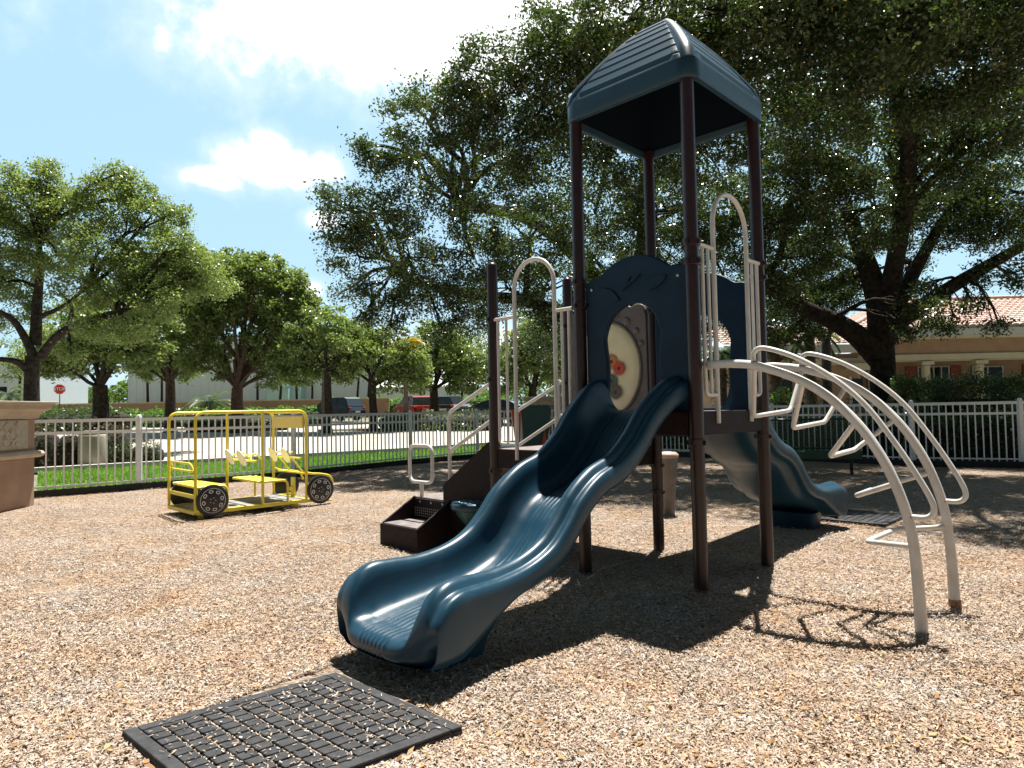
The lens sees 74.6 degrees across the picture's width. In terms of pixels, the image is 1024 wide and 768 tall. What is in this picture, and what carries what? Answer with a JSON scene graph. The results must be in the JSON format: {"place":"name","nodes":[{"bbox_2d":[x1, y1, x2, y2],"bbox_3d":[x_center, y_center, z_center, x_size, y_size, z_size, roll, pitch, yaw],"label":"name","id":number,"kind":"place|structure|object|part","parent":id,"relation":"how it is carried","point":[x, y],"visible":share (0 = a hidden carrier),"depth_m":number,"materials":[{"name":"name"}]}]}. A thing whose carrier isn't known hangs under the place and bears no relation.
{"place":"outdoors","nodes":[
{"label":"outdoors","id":0,"kind":"place"},
{"bbox_2d":[0,384,22,400],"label":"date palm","id":1,"kind":"object","parent":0,"point":[7,396],"visible":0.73,"depth_m":39.92,"materials":[{"name":"green plant"}]},
{"bbox_2d":[36,445,503,490],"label":"lawn grass","id":2,"kind":"structure","parent":0,"point":[59,477],"depth_m":16.48,"materials":[{"name":"green plant"}]},
{"bbox_2d":[34,417,506,490],"bbox_3d":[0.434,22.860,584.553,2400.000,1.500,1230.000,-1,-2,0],"label":"ground","id":3,"kind":"structure","parent":0,"point":[333,421],"depth_m":49.62,"materials":[{"name":"soil"}]},
{"bbox_2d":[0,332,36,399],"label":"slender tree","id":4,"kind":"object","parent":3,"relation":"on","point":[8,366],"visible":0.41,"depth_m":59.64,"materials":[{"name":"green plant"}]},
{"bbox_2d":[0,362,87,403],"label":"warehouse","id":5,"kind":"structure","parent":3,"relation":"on","point":[75,392],"depth_m":85.91,"materials":[{"name":"white paint"}]},
{"bbox_2d":[0,387,6,400],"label":"window","id":6,"kind":"structure","parent":5,"relation":"in","point":[4,389],"depth_m":80.04,"materials":[{"name":"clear glass"}]},
{"bbox_2d":[54,384,64,407],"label":"stop sign","id":7,"kind":"object","parent":3,"relation":"on","point":[59,389],"visible":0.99,"depth_m":47.02,"materials":[{"name":"red metal"}]},
{"bbox_2d":[34,413,129,466],"bbox_3d":[-11.705,1.534,17.994,2.646,1.522,1.274,1,-3,-37],"label":"hedge","id":8,"kind":"object","parent":3,"relation":"on","point":[39,442],"visible":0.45,"depth_m":17.64,"materials":[{"name":"green plant"}]},
{"bbox_2d":[41,403,132,431],"bbox_3d":[-25.834,2.013,39.275,7.568,1.896,3.038,-2,-2,11],"label":"hedge","id":9,"kind":"object","parent":3,"relation":"on","point":[50,414],"visible":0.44,"depth_m":38.47,"materials":[{"name":"green plant"}]},
{"bbox_2d":[78,430,105,464],"bbox_3d":[-11.156,1.722,17.855,0.650,0.980,0.650,-1,-2,0],"label":"trash receptacle","id":10,"kind":"object","parent":3,"relation":"on","point":[94,448],"visible":0.56,"depth_m":17.60,"materials":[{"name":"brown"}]},
{"bbox_2d":[4,279,188,435],"bbox_3d":[-19.317,-1.035,31.163,7.318,7.499,5.453,-1,-2,0],"label":"live oak","id":11,"kind":"object","parent":3,"relation":"on","point":[106,358],"visible":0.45,"depth_m":31.23,"materials":[{"name":"green plant"}]},
{"bbox_2d":[0,155,246,435],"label":"live oak","id":12,"kind":"object","parent":3,"relation":"on","point":[130,278],"visible":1,"depth_m":23.64,"materials":[{"name":"green plant"}]},
{"bbox_2d":[108,437,163,462],"bbox_3d":[-10.444,1.869,18.545,1.512,0.817,0.993,0,-2,-28],"label":"hedge","id":13,"kind":"object","parent":3,"relation":"on","point":[127,453],"visible":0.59,"depth_m":18.34,"materials":[{"name":"green plant"}]},
{"bbox_2d":[146,334,164,401],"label":"slender tree","id":14,"kind":"object","parent":3,"relation":"on","point":[147,392],"visible":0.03,"depth_m":59.98,"materials":[{"name":"brown plant"}]},
{"bbox_2d":[155,359,163,401],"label":"slender tree","id":15,"kind":"object","parent":3,"relation":"on","point":[161,399],"visible":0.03,"depth_m":61.95,"materials":[{"name":"brown plant"}]},
{"bbox_2d":[106,240,256,432],"bbox_3d":[-18.455,-2.776,37.487,8.814,11.127,6.915,-1,-2,0],"label":"live oak","id":16,"kind":"object","parent":3,"relation":"on","point":[169,374],"visible":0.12,"depth_m":37.71,"materials":[{"name":"green plant"}]},
{"bbox_2d":[185,391,230,410],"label":"fan palm","id":17,"kind":"object","parent":3,"relation":"on","point":[211,403],"visible":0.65,"depth_m":51.65,"materials":[{"name":"green plant"}]},
{"bbox_2d":[45,398,389,416],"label":"boundary wall","id":18,"kind":"structure","parent":3,"relation":"on","point":[382,405],"depth_m":57.99,"materials":[{"name":"brown brick"}]},
{"bbox_2d":[123,405,320,426],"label":"hedge","id":19,"kind":"object","parent":3,"relation":"on","point":[155,414],"visible":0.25,"depth_m":48.49,"materials":[{"name":"green plant"}]},
{"bbox_2d":[147,414,320,427],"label":"hedge","id":20,"kind":"object","parent":3,"relation":"on","point":[157,424],"visible":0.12,"depth_m":44.57,"materials":[{"name":"green plant"}]},
{"bbox_2d":[184,413,286,432],"bbox_3d":[-15.501,2.169,37.981,5.797,1.152,2.177,-1,-2,0],"label":"hedge","id":21,"kind":"object","parent":3,"relation":"on","point":[212,423],"visible":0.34,"depth_m":37.45,"materials":[{"name":"green plant"}]},
{"bbox_2d":[168,246,329,432],"bbox_3d":[-13.834,-2.270,36.723,8.865,9.981,7.201,-1,-2,0],"label":"live oak","id":22,"kind":"object","parent":3,"relation":"on","point":[269,310],"visible":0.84,"depth_m":35.32,"materials":[{"name":"green plant"}]},
{"bbox_2d":[232,342,272,399],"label":"slender tree","id":23,"kind":"object","parent":3,"relation":"on","point":[257,393],"visible":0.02,"depth_m":61.93,"materials":[{"name":"brown plant"}]},
{"bbox_2d":[128,338,387,402],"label":"warehouse","id":24,"kind":"structure","parent":3,"relation":"on","point":[206,385],"depth_m":84.05,"materials":[{"name":"white metal"}]},
{"bbox_2d":[251,340,293,399],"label":"slender tree","id":25,"kind":"object","parent":3,"relation":"on","point":[280,394],"visible":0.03,"depth_m":59.94,"materials":[{"name":"brown plant"}]},
{"bbox_2d":[290,340,310,398],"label":"slender tree","id":26,"kind":"object","parent":3,"relation":"on","point":[296,393],"visible":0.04,"depth_m":63.96,"materials":[{"name":"brown plant"}]},
{"bbox_2d":[298,338,330,398],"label":"slender tree","id":27,"kind":"object","parent":3,"relation":"on","point":[309,377],"visible":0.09,"depth_m":65.92,"materials":[{"name":"brown plant"}]},
{"bbox_2d":[308,346,335,431],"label":"date palm","id":28,"kind":"object","parent":3,"relation":"on","point":[330,351],"visible":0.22,"depth_m":35.40,"materials":[{"name":"plant"}]},
{"bbox_2d":[275,303,375,432],"bbox_3d":[-9.176,-0.734,34.266,5.538,6.649,3.931,-2,-2,21],"label":"live oak","id":29,"kind":"object","parent":3,"relation":"on","point":[325,335],"visible":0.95,"depth_m":33.80,"materials":[{"name":"green plant"}]},
{"bbox_2d":[306,397,365,420],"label":"parked car","id":30,"kind":"object","parent":3,"relation":"on","point":[344,405],"visible":0.48,"depth_m":48.75,"materials":[{"name":"black paint"}]},
{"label":"windows","id":31,"kind":"part","parent":30,"relation":"part of","materials":[{"name":"black glass"}]},
{"bbox_2d":[356,359,376,396],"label":"slender tree","id":32,"kind":"object","parent":3,"relation":"on","point":[357,393],"visible":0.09,"depth_m":65.94,"materials":[{"name":"plant"}]},
{"bbox_2d":[318,316,434,430],"bbox_3d":[-6.989,-0.526,35.248,6.310,6.174,4.134,0,-2,-24],"label":"live oak","id":33,"kind":"object","parent":3,"relation":"on","point":[389,367],"visible":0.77,"depth_m":34.86,"materials":[{"name":"green plant"}]},
{"bbox_2d":[393,396,429,415],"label":"parked car","id":34,"kind":"object","parent":3,"relation":"on","point":[419,403],"visible":0.32,"depth_m":48.19,"materials":[{"name":"red paint"}]},
{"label":"windows","id":35,"kind":"part","parent":34,"relation":"part of","materials":[{"name":"grey glass"}]},
{"bbox_2d":[332,394,513,417],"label":"hedge","id":36,"kind":"object","parent":3,"relation":"on","point":[392,405],"visible":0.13,"depth_m":59.04,"materials":[{"name":"green plant"}]},
{"bbox_2d":[376,380,476,402],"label":"building","id":37,"kind":"structure","parent":3,"relation":"on","point":[441,391],"depth_m":78.02,"materials":[{"name":"white paint"}]},
{"bbox_2d":[378,407,503,430],"bbox_3d":[-3.829,1.812,34.912,7.064,1.319,3.048,-2,-2,20],"label":"hedge","id":38,"kind":"object","parent":3,"relation":"on","point":[434,423],"visible":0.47,"depth_m":34.13,"materials":[{"name":"green plant"}]},
{"bbox_2d":[399,318,487,415],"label":"live oak","id":39,"kind":"object","parent":3,"relation":"on","point":[449,359],"visible":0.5,"depth_m":45.07,"materials":[{"name":"green plant"}]},
{"bbox_2d":[438,395,453,415],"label":"parked car","id":40,"kind":"object","parent":3,"relation":"on","point":[445,402],"visible":0.16,"depth_m":50.11,"materials":[{"name":"black paint"}]},
{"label":"windows","id":41,"kind":"part","parent":40,"relation":"part of","materials":[{"name":"black glass"}]},
{"bbox_2d":[445,395,470,415],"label":"parked car","id":42,"kind":"object","parent":3,"relation":"on","point":[457,399],"visible":0.09,"depth_m":53.33,"materials":[{"name":"silver metal"}]},
{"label":"windows","id":43,"kind":"part","parent":42,"relation":"part of","materials":[{"name":"grey glass"}]},
{"bbox_2d":[88,353,839,404],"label":"wood","id":44,"kind":"object","parent":3,"relation":"on","point":[121,387],"visible":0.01,"depth_m":111.94,"materials":[{"name":"green plant"}]},
{"bbox_2d":[457,329,483,398],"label":"slender tree","id":45,"kind":"object","parent":3,"relation":"on","point":[463,362],"visible":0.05,"depth_m":61.93,"materials":[{"name":"green plant"}]},
{"bbox_2d":[465,329,501,400],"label":"slender tree","id":46,"kind":"object","parent":3,"relation":"on","point":[480,346],"visible":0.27,"depth_m":65.48,"materials":[{"name":"green plant"}]},
{"bbox_2d":[0,457,1023,767],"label":"mulch","id":47,"kind":"object","parent":3,"relation":"on","point":[374,479],"visible":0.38,"depth_m":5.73,"materials":[{"name":"brown wood"}]},
{"bbox_2d":[0,401,58,511],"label":"stone pillar","id":48,"kind":"structure","parent":47,"relation":"on","point":[18,453],"depth_m":10.00,"materials":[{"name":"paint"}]},
{"bbox_2d":[168,409,333,518],"bbox_3d":[-3.699,1.087,9.620,2.005,1.420,1.063,1,-3,-44],"label":"play bus","id":49,"kind":"object","parent":47,"relation":"on","point":[200,499],"visible":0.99,"depth_m":9.42,"materials":[{"name":"yellow paint"}]},
{"bbox_2d":[122,672,461,767],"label":"rubber mat","id":50,"kind":"object","parent":47,"relation":"on","point":[144,742],"visible":0.98,"depth_m":2.77,"materials":[{"name":"grey rubber"}]},
{"bbox_2d":[150,675,445,767],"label":"wood crumbs","id":51,"kind":"object","parent":50,"relation":"on","point":[283,692],"visible":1,"depth_m":2.77,"materials":[{"name":"beige wood"}]},
{"bbox_2d":[34,409,554,497],"bbox_3d":[-4.092,1.325,15.370,14.712,1.405,0.890,1,-3,-44],"label":"picket fence","id":52,"kind":"object","parent":47,"relation":"on","point":[138,484],"visible":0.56,"depth_m":13.67,"materials":[{"name":"white metal"}]},
{"bbox_2d":[451,500,482,525],"bbox_3d":[-0.356,1.358,6.353,0.440,0.502,0.440,-1,-2,0],"label":"mushroom stepper","id":53,"kind":"object","parent":47,"relation":"on","point":[465,510],"visible":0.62,"depth_m":6.21,"materials":[{"name":"blue plastic"}]},
{"bbox_2d":[0,469,1023,767],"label":"fallen oak leaves","id":54,"kind":"object","parent":47,"relation":"on","point":[154,705],"visible":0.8,"depth_m":3.03,"materials":[{"name":"brown plant"}]},
{"bbox_2d":[481,405,550,447],"bbox_3d":[0.061,1.129,13.143,1.379,1.420,0.640,-1,-2,-8],"label":"toddler playhouse","id":55,"kind":"object","parent":47,"relation":"on","point":[533,419],"visible":0.22,"depth_m":12.94,"materials":[{"name":"teal plastic"}]},
{"bbox_2d":[586,559,639,579],"bbox_3d":[0.797,1.499,5.476,0.106,0.012,0.813,-3,-3,40],"label":"fallen twig","id":56,"kind":"object","parent":47,"relation":"on","point":[612,565],"visible":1,"depth_m":5.55,"materials":[{"name":"brown wood"}]},
{"bbox_2d":[337,18,968,670],"bbox_3d":[1.285,-0.754,5.748,5.011,4.617,4.684,-1,-2,-7],"label":"play structure","id":57,"kind":"object","parent":47,"relation":"on","point":[631,382],"visible":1,"depth_m":5.02,"materials":[{"name":"blue plastic"}]},
{"bbox_2d":[662,451,678,514],"bbox_3d":[1.928,1.238,8.309,0.280,0.805,0.280,-1,-2,0],"label":"tom drum","id":58,"kind":"object","parent":47,"relation":"on","point":[670,462],"visible":0.74,"depth_m":8.22,"materials":[{"name":"beige plastic"}]},
{"bbox_2d":[561,398,1023,467],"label":"picket fence","id":59,"kind":"object","parent":47,"relation":"on","point":[1019,403],"visible":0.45,"depth_m":13.88,"materials":[{"name":"white metal"}]},
{"bbox_2d":[770,418,862,474],"bbox_3d":[5.655,1.192,12.853,1.880,1.060,0.455,-2,-2,16],"label":"bench","id":60,"kind":"object","parent":47,"relation":"on","point":[814,454],"visible":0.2,"depth_m":12.93,"materials":[{"name":"green metal"}]},
{"bbox_2d":[821,509,901,526],"bbox_3d":[3.967,1.552,7.839,0.950,0.048,0.900,-3,-3,44],"label":"rubber mat","id":61,"kind":"object","parent":47,"relation":"on","point":[869,518],"visible":0.61,"depth_m":7.61,"materials":[{"name":"grey rubber"}]},
{"bbox_2d":[483,310,561,396],"bbox_3d":[1.641,-1.015,40.773,6.836,6.994,5.355,-1,-2,0],"label":"live oak","id":62,"kind":"object","parent":3,"relation":"on","point":[527,362],"visible":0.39,"depth_m":39.54,"materials":[{"name":"green plant"}]},
{"bbox_2d":[521,396,561,437],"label":"stone pillar","id":63,"kind":"structure","parent":3,"relation":"on","point":[546,400],"depth_m":20.52,"materials":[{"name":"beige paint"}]},
{"bbox_2d":[702,345,729,406],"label":"cabbage palm","id":64,"kind":"object","parent":3,"relation":"on","point":[724,353],"visible":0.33,"depth_m":23.86,"materials":[{"name":"green plant"}]},
{"bbox_2d":[702,325,869,421],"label":"clubhouse wing","id":65,"kind":"structure","parent":3,"relation":"on","point":[846,372],"depth_m":29.19,"materials":[{"name":"beige paint"}]},
{"bbox_2d":[782,380,792,402],"bbox_3d":[11.904,0.420,29.090,0.500,1.200,0.027,-1,-2,-4],"label":"window","id":66,"kind":"structure","parent":65,"relation":"in","point":[788,381],"depth_m":29.09,"materials":[{"name":"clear glass"}]},
{"bbox_2d":[849,376,862,408],"bbox_3d":[15.012,0.368,29.294,0.620,1.400,0.057,-1,-2,-4],"label":"window","id":67,"kind":"structure","parent":65,"relation":"in","point":[859,381],"depth_m":29.30,"materials":[{"name":"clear glass"}]},
{"bbox_2d":[780,321,841,420],"bbox_3d":[10.726,-0.146,24.108,2.544,4.398,2.509,-1,-2,0],"label":"cabbage palm","id":68,"kind":"object","parent":3,"relation":"on","point":[810,395],"visible":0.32,"depth_m":23.84,"materials":[{"name":"green plant"}]},
{"bbox_2d":[801,295,1023,422],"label":"clubhouse","id":69,"kind":"structure","parent":3,"relation":"on","point":[929,357],"depth_m":29.89,"materials":[{"name":"beige paint"}]},
{"bbox_2d":[867,371,869,403],"bbox_3d":[17.169,0.217,31.669,0.780,1.700,0.097,-1,-2,3],"label":"window","id":70,"kind":"structure","parent":69,"relation":"in","point":[868,372],"depth_m":31.66,"materials":[{"name":"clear glass"}]},
{"bbox_2d":[916,366,950,397],"bbox_3d":[19.802,0.087,31.535,1.480,1.850,0.097,-1,-2,3],"label":"window","id":71,"kind":"structure","parent":69,"relation":"in","point":[934,370],"depth_m":31.53,"materials":[{"name":"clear glass"}]},
{"bbox_2d":[971,366,1004,399],"bbox_3d":[22.263,0.510,31.388,1.430,2.700,0.097,-1,-2,3],"label":"window","id":72,"kind":"structure","parent":69,"relation":"in","point":[995,369],"depth_m":31.40,"materials":[{"name":"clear glass"}]},
{"bbox_2d":[57,421,514,459],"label":"road","id":73,"kind":"structure","parent":0,"point":[205,443],"depth_m":28.64,"materials":[{"name":"grey asphalt"}]},
{"bbox_2d":[34,439,520,472],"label":"kerb","id":74,"kind":"structure","parent":73,"relation":"on","point":[94,466],"depth_m":18.91,"materials":[{"name":"concrete"}]},
{"bbox_2d":[371,282,383,373],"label":"light pole","id":75,"kind":"object","parent":73,"relation":"on","point":[374,283],"visible":0.18,"depth_m":40.15,"materials":[{"name":"black metal"}]},
{"bbox_2d":[385,337,424,415],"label":"date palm","id":76,"kind":"object","parent":73,"relation":"on","point":[405,388],"visible":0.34,"depth_m":35.44,"materials":[{"name":"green plant"}]},
{"bbox_2d":[452,399,521,423],"bbox_3d":[-1.134,1.674,39.965,4.610,1.458,2.080,-1,-2,10],"label":"parked car","id":77,"kind":"object","parent":73,"relation":"on","point":[483,405],"visible":0.16,"depth_m":39.14,"materials":[{"name":"grey metal"}]},
{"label":"windows","id":78,"kind":"part","parent":77,"relation":"part of","materials":[{"name":"black glass"}]},
{"bbox_2d":[0,0,1023,404],"label":"sky","id":79,"kind":"structure","parent":0,"point":[227,107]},
{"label":"planting bed","id":80,"kind":"structure","parent":0,"visible":0},
{"bbox_2d":[303,0,780,367],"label":"live oak","id":81,"kind":"object","parent":80,"relation":"on","point":[596,42],"visible":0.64,"depth_m":15.96,"materials":[{"name":"green plant"}]},
{"bbox_2d":[663,437,689,449],"bbox_3d":[5.055,1.358,20.735,5.453,1.454,1.943,-2,-3,32],"label":"shrub","id":82,"kind":"object","parent":80,"relation":"on","point":[676,441],"visible":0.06,"depth_m":20.89,"materials":[{"name":"green plant"}]},
{"bbox_2d":[769,383,807,420],"bbox_3d":[7.902,0.920,19.428,1.446,2.126,1.362,-1,-2,0],"label":"shrub","id":83,"kind":"object","parent":80,"relation":"on","point":[783,395],"visible":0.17,"depth_m":19.36,"materials":[{"name":"green plant"}]},
{"bbox_2d":[767,326,813,404],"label":"cabbage palm","id":84,"kind":"object","parent":80,"relation":"on","point":[775,381],"visible":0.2,"depth_m":22.81,"materials":[{"name":"green plant"}]},
{"bbox_2d":[648,0,1023,421],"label":"live oak","id":85,"kind":"object","parent":80,"relation":"on","point":[889,49],"visible":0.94,"depth_m":15.84,"materials":[{"name":"green plant"}]},
{"bbox_2d":[816,264,860,420],"bbox_3d":[10.896,-1.125,23.346,3.477,6.489,2.226,0,-2,-16],"label":"grey trunk tree","id":86,"kind":"object","parent":80,"relation":"on","point":[826,364],"visible":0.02,"depth_m":22.91,"materials":[{"name":"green plant"}]},
{"bbox_2d":[769,391,1023,461],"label":"hedge","id":87,"kind":"object","parent":80,"relation":"on","point":[965,439],"visible":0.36,"depth_m":14.60,"materials":[{"name":"green plant"}]},
{"bbox_2d":[882,364,1023,426],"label":"hedge","id":88,"kind":"object","parent":80,"relation":"on","point":[950,385],"visible":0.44,"depth_m":17.65,"materials":[{"name":"green plant"}]}
]}

